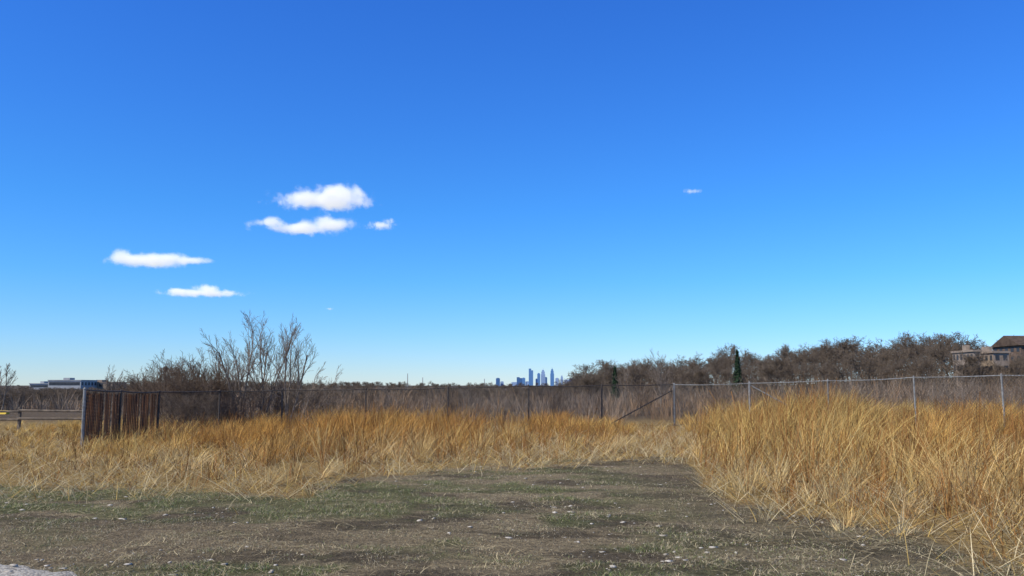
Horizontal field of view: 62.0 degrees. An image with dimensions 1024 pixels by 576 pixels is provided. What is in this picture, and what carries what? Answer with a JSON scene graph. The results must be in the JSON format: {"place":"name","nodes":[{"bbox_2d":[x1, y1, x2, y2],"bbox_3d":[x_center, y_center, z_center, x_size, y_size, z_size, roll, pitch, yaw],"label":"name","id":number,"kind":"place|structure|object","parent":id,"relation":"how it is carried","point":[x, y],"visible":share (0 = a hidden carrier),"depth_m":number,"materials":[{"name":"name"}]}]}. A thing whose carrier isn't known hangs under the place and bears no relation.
{"place":"outdoors","nodes":[
{"label":"outdoors","id":0,"kind":"place"},
{"bbox_2d":[0,379,1023,575],"bbox_3d":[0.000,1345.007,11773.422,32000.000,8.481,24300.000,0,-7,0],"label":"ground","id":1,"kind":"structure","parent":0,"point":[444,564],"depth_m":10.54,"materials":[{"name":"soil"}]},
{"bbox_2d":[0,363,17,409],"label":"bare tree","id":2,"kind":"object","parent":1,"relation":"on","point":[8,381],"visible":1,"depth_m":59.67,"materials":[{"name":"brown plant"}]},
{"bbox_2d":[0,564,76,575],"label":"gravel path","id":3,"kind":"structure","parent":1,"relation":"on","point":[18,570],"depth_m":7.63,"materials":[{"name":"grey gravel"}]},
{"bbox_2d":[29,384,47,389],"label":"walls","id":4,"kind":"structure","parent":1,"relation":"on","point":[37,388],"depth_m":556.26,"materials":[{"name":"grey concrete"}]},
{"bbox_2d":[29,381,47,383],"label":"roof parapet","id":5,"kind":"structure","parent":4,"relation":"on","point":[43,382],"depth_m":556.22,"materials":[{"name":"white concrete"}]},
{"bbox_2d":[30,385,47,390],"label":"windows","id":6,"kind":"structure","parent":4,"relation":"attached to","point":[38,386],"depth_m":556.25,"materials":[{"name":"blue glass"}]},
{"bbox_2d":[0,407,111,432],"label":"wooden rail fence","id":7,"kind":"object","parent":1,"relation":"on","point":[20,410],"visible":0.67,"depth_m":29.62,"materials":[{"name":"brown wood"}]},
{"bbox_2d":[48,381,96,389],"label":"walls","id":8,"kind":"structure","parent":1,"relation":"on","point":[80,386],"depth_m":516.90,"materials":[{"name":"grey concrete"}]},
{"bbox_2d":[47,378,97,380],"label":"roof parapet","id":9,"kind":"structure","parent":8,"relation":"on","point":[68,379],"depth_m":520.51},
{"bbox_2d":[49,382,95,389],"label":"windows","id":10,"kind":"structure","parent":8,"relation":"attached to","point":[64,383],"depth_m":516.72,"materials":[{"name":"blue glass"}]},
{"bbox_2d":[97,383,126,389],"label":"walls","id":11,"kind":"structure","parent":1,"relation":"on","point":[100,388],"depth_m":536.50,"materials":[{"name":"beige brick"}]},
{"bbox_2d":[97,380,126,382],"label":"roof parapet","id":12,"kind":"structure","parent":11,"relation":"on","point":[100,381],"depth_m":542.75,"materials":[{"name":"beige brick"}]},
{"bbox_2d":[105,364,124,393],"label":"bare tree","id":13,"kind":"object","parent":1,"relation":"on","point":[110,380],"visible":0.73,"depth_m":69.26,"materials":[{"name":"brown plant"}]},
{"bbox_2d":[103,377,131,408],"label":"bare shrub","id":14,"kind":"object","parent":1,"relation":"on","point":[109,386],"visible":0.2,"depth_m":47.38,"materials":[{"name":"brown plant"}]},
{"bbox_2d":[107,372,141,405],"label":"bare shrub","id":15,"kind":"object","parent":1,"relation":"on","point":[124,388],"visible":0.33,"depth_m":43.62,"materials":[{"name":"brown plant"}]},
{"bbox_2d":[125,368,156,417],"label":"bare shrub","id":16,"kind":"object","parent":1,"relation":"on","point":[138,386],"visible":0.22,"depth_m":40.53,"materials":[{"name":"brown plant"}]},
{"bbox_2d":[119,363,166,419],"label":"bare shrub","id":17,"kind":"object","parent":1,"relation":"on","point":[143,385],"visible":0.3,"depth_m":37.58,"materials":[{"name":"brown plant"}]},
{"bbox_2d":[122,353,177,413],"bbox_3d":[-15.396,4.367,36.694,2.340,3.128,2.506,0,-7,0],"label":"bare shrub","id":18,"kind":"object","parent":1,"relation":"on","point":[145,390],"visible":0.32,"depth_m":36.26,"materials":[{"name":"brown plant"}]},
{"bbox_2d":[144,358,192,413],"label":"bare shrub","id":19,"kind":"object","parent":1,"relation":"on","point":[163,375],"visible":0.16,"depth_m":37.80,"materials":[{"name":"brown plant"}]},
{"bbox_2d":[137,367,199,428],"bbox_3d":[-13.268,4.223,32.556,2.430,2.468,1.725,-3,-7,24],"label":"bare shrub","id":20,"kind":"object","parent":1,"relation":"on","point":[162,389],"visible":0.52,"depth_m":32.52,"materials":[{"name":"brown plant"}]},
{"bbox_2d":[146,348,200,411],"bbox_3d":[-14.252,4.195,35.840,2.198,3.293,2.871,2,-7,-20],"label":"bare shrub","id":21,"kind":"object","parent":1,"relation":"on","point":[160,373],"visible":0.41,"depth_m":35.66,"materials":[{"name":"brown plant"}]},
{"bbox_2d":[155,393,197,427],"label":"bare shrub","id":22,"kind":"object","parent":1,"relation":"on","point":[169,407],"visible":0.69,"depth_m":31.56,"materials":[{"name":"brown plant"}]},
{"bbox_2d":[158,373,199,427],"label":"bare shrub","id":23,"kind":"object","parent":1,"relation":"on","point":[190,389],"visible":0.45,"depth_m":32.47,"materials":[{"name":"brown plant"}]},
{"bbox_2d":[169,354,197,411],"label":"bare shrub","id":24,"kind":"object","parent":1,"relation":"on","point":[179,369],"visible":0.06,"depth_m":36.38,"materials":[{"name":"brown plant"}]},
{"bbox_2d":[154,355,219,423],"bbox_3d":[-12.785,4.159,33.713,2.522,2.905,3.248,0,-7,0],"label":"bare shrub","id":25,"kind":"object","parent":1,"relation":"on","point":[191,371],"visible":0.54,"depth_m":33.17,"materials":[{"name":"brown plant"}]},
{"bbox_2d":[165,354,213,421],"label":"bare shrub","id":26,"kind":"object","parent":1,"relation":"on","point":[181,374],"visible":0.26,"depth_m":34.34,"materials":[{"name":"brown plant"}]},
{"bbox_2d":[169,393,210,425],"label":"bare shrub","id":27,"kind":"object","parent":1,"relation":"on","point":[188,404],"visible":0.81,"depth_m":31.50,"materials":[{"name":"brown plant"}]},
{"bbox_2d":[178,373,218,428],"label":"bare shrub","id":28,"kind":"object","parent":1,"relation":"on","point":[205,389],"visible":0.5,"depth_m":32.58,"materials":[{"name":"brown plant"}]},
{"bbox_2d":[175,361,232,424],"bbox_3d":[-12.692,4.301,34.684,2.612,2.764,2.148,-3,-7,25],"label":"bare shrub","id":29,"kind":"object","parent":1,"relation":"on","point":[205,376],"visible":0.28,"depth_m":34.59,"materials":[{"name":"brown plant"}]},
{"bbox_2d":[177,361,238,426],"bbox_3d":[-11.979,4.246,34.198,2.385,2.809,2.482,-3,-7,22],"label":"bare shrub","id":30,"kind":"object","parent":1,"relation":"on","point":[217,376],"visible":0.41,"depth_m":33.73,"materials":[{"name":"brown plant"}]},
{"bbox_2d":[178,368,239,423],"bbox_3d":[-12.203,4.454,34.839,2.487,2.500,2.819,0,-7,0],"label":"bare shrub","id":31,"kind":"object","parent":1,"relation":"on","point":[213,382],"visible":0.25,"depth_m":34.15,"materials":[{"name":"brown plant"}]},
{"bbox_2d":[197,395,233,429],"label":"bare shrub","id":32,"kind":"object","parent":1,"relation":"on","point":[215,410],"visible":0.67,"depth_m":32.13,"materials":[{"name":"brown plant"}]},
{"bbox_2d":[184,372,250,426],"bbox_3d":[-11.490,4.399,33.642,1.935,2.353,2.772,-5,-8,39],"label":"bare shrub","id":33,"kind":"object","parent":1,"relation":"on","point":[225,388],"visible":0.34,"depth_m":33.42,"materials":[{"name":"brown plant"}]},
{"bbox_2d":[186,338,266,398],"bbox_3d":[-11.941,3.967,36.065,3.556,3.782,1.711,5,-8,-37],"label":"bare tree","id":34,"kind":"object","parent":1,"relation":"on","point":[224,365],"visible":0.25,"depth_m":35.94,"materials":[{"name":"brown plant"}]},
{"bbox_2d":[214,393,249,425],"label":"bare shrub","id":35,"kind":"object","parent":1,"relation":"on","point":[233,404],"visible":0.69,"depth_m":32.62,"materials":[{"name":"brown plant"}]},
{"bbox_2d":[200,310,276,424],"bbox_3d":[-10.802,3.256,34.261,2.468,4.782,3.095,-7,-6,-1],"label":"bare tree","id":36,"kind":"object","parent":1,"relation":"on","point":[238,373],"visible":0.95,"depth_m":33.61,"materials":[{"name":"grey plant"}]},
{"bbox_2d":[212,371,268,422],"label":"bare shrub","id":37,"kind":"object","parent":1,"relation":"on","point":[252,403],"visible":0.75,"depth_m":33.52,"materials":[{"name":"brown plant"}]},
{"bbox_2d":[253,379,294,415],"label":"bare shrub","id":38,"kind":"object","parent":1,"relation":"on","point":[265,407],"visible":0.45,"depth_m":35.55,"materials":[{"name":"brown plant"}]},
{"bbox_2d":[239,311,308,417],"bbox_3d":[-9.872,3.326,35.007,2.871,4.830,1.806,0,-7,0],"label":"bare tree","id":39,"kind":"object","parent":1,"relation":"on","point":[267,366],"visible":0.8,"depth_m":34.95,"materials":[{"name":"brown plant"}]},
{"bbox_2d":[253,313,317,427],"bbox_3d":[-8.951,3.311,34.243,2.043,4.668,2.227,-3,-7,26],"label":"bare tree","id":40,"kind":"object","parent":1,"relation":"on","point":[284,357],"visible":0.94,"depth_m":34.34,"materials":[{"name":"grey plant"}]},
{"bbox_2d":[273,383,302,418],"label":"bare shrub","id":41,"kind":"object","parent":1,"relation":"on","point":[286,400],"visible":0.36,"depth_m":35.46,"materials":[{"name":"brown plant"}]},
{"bbox_2d":[287,382,330,420],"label":"bare shrub","id":42,"kind":"object","parent":1,"relation":"on","point":[315,405],"visible":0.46,"depth_m":36.65,"materials":[{"name":"brown plant"}]},
{"bbox_2d":[300,361,341,421],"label":"bare shrub","id":43,"kind":"object","parent":1,"relation":"on","point":[309,397],"visible":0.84,"depth_m":33.79,"materials":[{"name":"brown plant"}]},
{"bbox_2d":[0,380,646,409],"bbox_3d":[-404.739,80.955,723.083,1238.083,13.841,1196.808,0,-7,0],"label":"horizon woodland","id":44,"kind":"object","parent":1,"relation":"on","point":[22,390],"visible":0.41,"depth_m":177.58,"materials":[{"name":"brown plant"}]},
{"bbox_2d":[307,381,354,417],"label":"bare shrub","id":45,"kind":"object","parent":1,"relation":"on","point":[331,385],"visible":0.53,"depth_m":37.62,"materials":[{"name":"brown plant"}]},
{"bbox_2d":[349,387,378,413],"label":"bare shrub","id":46,"kind":"object","parent":1,"relation":"on","point":[370,400],"visible":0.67,"depth_m":39.58,"materials":[{"name":"brown plant"}]},
{"bbox_2d":[374,390,400,413],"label":"bare shrub","id":47,"kind":"object","parent":1,"relation":"on","point":[389,401],"visible":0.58,"depth_m":37.65,"materials":[{"name":"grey plant"}]},
{"bbox_2d":[398,387,430,414],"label":"bare shrub","id":48,"kind":"object","parent":1,"relation":"on","point":[419,403],"visible":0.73,"depth_m":41.57,"materials":[{"name":"brown plant"}]},
{"bbox_2d":[4,466,875,575],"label":"gravel stones","id":49,"kind":"object","parent":1,"relation":"on","point":[271,571],"visible":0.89,"depth_m":9.16,"materials":[{"name":"stone"}]},
{"bbox_2d":[431,391,458,418],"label":"bare shrub","id":50,"kind":"object","parent":1,"relation":"on","point":[451,402],"visible":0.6,"depth_m":36.60,"materials":[{"name":"brown plant"}]},
{"bbox_2d":[459,385,483,410],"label":"bare shrub","id":51,"kind":"object","parent":1,"relation":"on","point":[469,400],"visible":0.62,"depth_m":44.64,"materials":[{"name":"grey plant"}]},
{"bbox_2d":[488,391,517,420],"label":"bare shrub","id":52,"kind":"object","parent":1,"relation":"on","point":[504,407],"visible":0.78,"depth_m":38.60,"materials":[{"name":"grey plant"}]},
{"bbox_2d":[0,414,1023,575],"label":"matted straw","id":53,"kind":"object","parent":1,"relation":"on","point":[683,456],"visible":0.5,"depth_m":15.20,"materials":[{"name":"yellow plant"}]},
{"bbox_2d":[0,370,1023,424],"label":"bare shrub thicket","id":54,"kind":"object","parent":1,"relation":"on","point":[61,405],"visible":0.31,"depth_m":59.36,"materials":[{"name":"brown plant"}]},
{"bbox_2d":[0,464,1023,575],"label":"loose straw","id":55,"kind":"object","parent":1,"relation":"on","point":[471,530],"visible":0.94,"depth_m":9.47,"materials":[{"name":"yellow plant"}]},
{"bbox_2d":[517,377,521,385],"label":"skyscraper","id":56,"kind":"structure","parent":1,"relation":"on","point":[519,380],"depth_m":6752.60,"materials":[{"name":"blue glass"}]},
{"bbox_2d":[529,369,532,385],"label":"skyscraper","id":57,"kind":"structure","parent":1,"relation":"on","point":[530,376],"depth_m":6858.02,"materials":[{"name":"blue glass"}]},
{"bbox_2d":[541,370,544,385],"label":"skyscraper","id":58,"kind":"structure","parent":1,"relation":"on","point":[542,376],"depth_m":6967.96,"materials":[{"name":"blue glass"}]},
{"bbox_2d":[80,373,1023,446],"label":"chain link fence","id":59,"kind":"object","parent":1,"relation":"on","point":[91,405],"visible":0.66,"depth_m":29.16,"materials":[{"name":"metal"}]},
{"bbox_2d":[550,369,553,385],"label":"skyscraper","id":60,"kind":"structure","parent":1,"relation":"on","point":[552,378],"depth_m":6869.62,"materials":[{"name":"blue glass"}]},
{"bbox_2d":[546,387,569,414],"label":"bare shrub","id":61,"kind":"object","parent":1,"relation":"on","point":[551,397],"visible":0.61,"depth_m":43.58,"materials":[{"name":"brown plant"}]},
{"bbox_2d":[571,392,594,418],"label":"bare shrub","id":62,"kind":"object","parent":1,"relation":"on","point":[574,404],"visible":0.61,"depth_m":40.69,"materials":[{"name":"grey plant"}]},
{"bbox_2d":[611,366,621,404],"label":"pine tree","id":63,"kind":"object","parent":1,"relation":"on","point":[614,382],"visible":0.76,"depth_m":203.34,"materials":[{"name":"green plant"}]},
{"bbox_2d":[612,365,632,409],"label":"bare tree","id":64,"kind":"object","parent":1,"relation":"on","point":[626,373],"visible":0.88,"depth_m":59.59,"materials":[{"name":"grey plant"}]},
{"bbox_2d":[626,379,654,415],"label":"bare shrub","id":65,"kind":"object","parent":1,"relation":"on","point":[643,400],"visible":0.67,"depth_m":45.60,"materials":[{"name":"brown plant"}]},
{"bbox_2d":[645,351,677,413],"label":"bare tree","id":66,"kind":"object","parent":1,"relation":"on","point":[660,374],"visible":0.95,"depth_m":43.59,"materials":[{"name":"grey plant"}]},
{"bbox_2d":[661,374,694,416],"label":"bare shrub","id":67,"kind":"object","parent":1,"relation":"on","point":[679,399],"visible":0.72,"depth_m":41.64,"materials":[{"name":"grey plant"}]},
{"bbox_2d":[703,382,734,413],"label":"bare shrub","id":68,"kind":"object","parent":1,"relation":"on","point":[715,395],"visible":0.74,"depth_m":39.50,"materials":[{"name":"brown plant"}]},
{"bbox_2d":[731,350,744,395],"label":"pine tree","id":69,"kind":"object","parent":1,"relation":"on","point":[737,370],"visible":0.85,"depth_m":205.59,"materials":[{"name":"green plant"}]},
{"bbox_2d":[740,379,770,408],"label":"bare shrub","id":70,"kind":"object","parent":1,"relation":"on","point":[757,391],"visible":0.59,"depth_m":36.77,"materials":[{"name":"brown plant"}]},
{"bbox_2d":[554,330,1023,401],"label":"ridge woodland","id":71,"kind":"object","parent":1,"relation":"on","point":[929,356],"visible":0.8,"depth_m":246.21,"materials":[{"name":"brown plant"}]},
{"bbox_2d":[782,380,812,407],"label":"bare shrub","id":72,"kind":"object","parent":1,"relation":"on","point":[788,391],"visible":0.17,"depth_m":35.80,"materials":[{"name":"brown plant"}]},
{"bbox_2d":[832,379,869,401],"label":"bare shrub","id":73,"kind":"object","parent":1,"relation":"on","point":[849,390],"visible":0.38,"depth_m":36.70,"materials":[{"name":"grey plant"}]},
{"bbox_2d":[859,380,889,406],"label":"bare shrub","id":74,"kind":"object","parent":1,"relation":"on","point":[874,393],"visible":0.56,"depth_m":37.44,"materials":[{"name":"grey plant"}]},
{"bbox_2d":[899,379,940,409],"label":"bare shrub","id":75,"kind":"object","parent":1,"relation":"on","point":[918,395],"visible":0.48,"depth_m":35.66,"materials":[{"name":"brown plant"}]},
{"bbox_2d":[926,374,966,409],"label":"bare shrub","id":76,"kind":"object","parent":1,"relation":"on","point":[945,393],"visible":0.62,"depth_m":34.69,"materials":[{"name":"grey plant"}]},
{"bbox_2d":[952,352,982,394],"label":"walls","id":77,"kind":"structure","parent":1,"relation":"on","point":[963,362],"depth_m":212.10,"materials":[{"name":"beige brick"}]},
{"bbox_2d":[953,354,977,388],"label":"windows","id":78,"kind":"structure","parent":77,"relation":"attached to","point":[961,359],"depth_m":214.38,"materials":[{"name":"grey glass"}]},
{"bbox_2d":[950,345,981,352],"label":"roof parapet","id":79,"kind":"structure","parent":77,"relation":"on","point":[965,348],"depth_m":211.54,"materials":[{"name":"beige concrete"}]},
{"bbox_2d":[949,373,987,406],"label":"bare shrub","id":80,"kind":"object","parent":1,"relation":"on","point":[970,389],"visible":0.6,"depth_m":35.66,"materials":[{"name":"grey plant"}]},
{"bbox_2d":[950,366,1005,409],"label":"bare shrub","id":81,"kind":"object","parent":1,"relation":"on","point":[983,386],"visible":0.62,"depth_m":39.75,"materials":[{"name":"brown plant"}]},
{"bbox_2d":[941,357,1023,399],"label":"trees by apartments","id":82,"kind":"object","parent":1,"relation":"on","point":[1012,370],"visible":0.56,"depth_m":201.67,"materials":[{"name":"brown plant"}]},
{"bbox_2d":[981,353,1009,394],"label":"walls","id":83,"kind":"structure","parent":1,"relation":"on","point":[1002,363],"depth_m":208.47,"materials":[{"name":"beige brick"}]},
{"bbox_2d":[981,355,1007,390],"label":"windows","id":84,"kind":"structure","parent":83,"relation":"attached to","point":[1004,358],"depth_m":208.42,"materials":[{"name":"grey glass"}]},
{"bbox_2d":[981,346,1010,353],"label":"roof parapet","id":85,"kind":"structure","parent":83,"relation":"on","point":[987,349],"depth_m":211.78,"materials":[{"name":"beige concrete"}]},
{"bbox_2d":[992,374,1023,411],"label":"bare shrub","id":86,"kind":"object","parent":1,"relation":"on","point":[1006,392],"visible":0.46,"depth_m":33.70,"materials":[{"name":"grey plant"}]},
{"bbox_2d":[993,345,1023,393],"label":"walls","id":87,"kind":"structure","parent":1,"relation":"on","point":[1015,352],"depth_m":242.67,"materials":[{"name":"brown brick"}]},
{"bbox_2d":[992,336,1023,346],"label":"roof","id":88,"kind":"structure","parent":87,"relation":"on","point":[1003,341],"depth_m":245.44,"materials":[{"name":"brown"}]},
{"bbox_2d":[994,347,1023,386],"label":"windows","id":89,"kind":"structure","parent":87,"relation":"attached to","point":[1012,349],"depth_m":243.55,"materials":[{"name":"grey glass"}]},
{"bbox_2d":[1010,376,1023,407],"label":"bare shrub","id":90,"kind":"object","parent":1,"relation":"on","point":[1020,391],"visible":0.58,"depth_m":35.89,"materials":[{"name":"brown plant"}]},
{"bbox_2d":[0,376,1023,567],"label":"tall dry grass","id":91,"kind":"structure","parent":0,"point":[1005,479],"depth_m":19.19,"materials":[{"name":"beige plant"}]},
{"bbox_2d":[0,0,1023,384],"label":"sky","id":92,"kind":"structure","parent":0,"point":[462,192],"materials":[{"name":"blue"}]}
]}

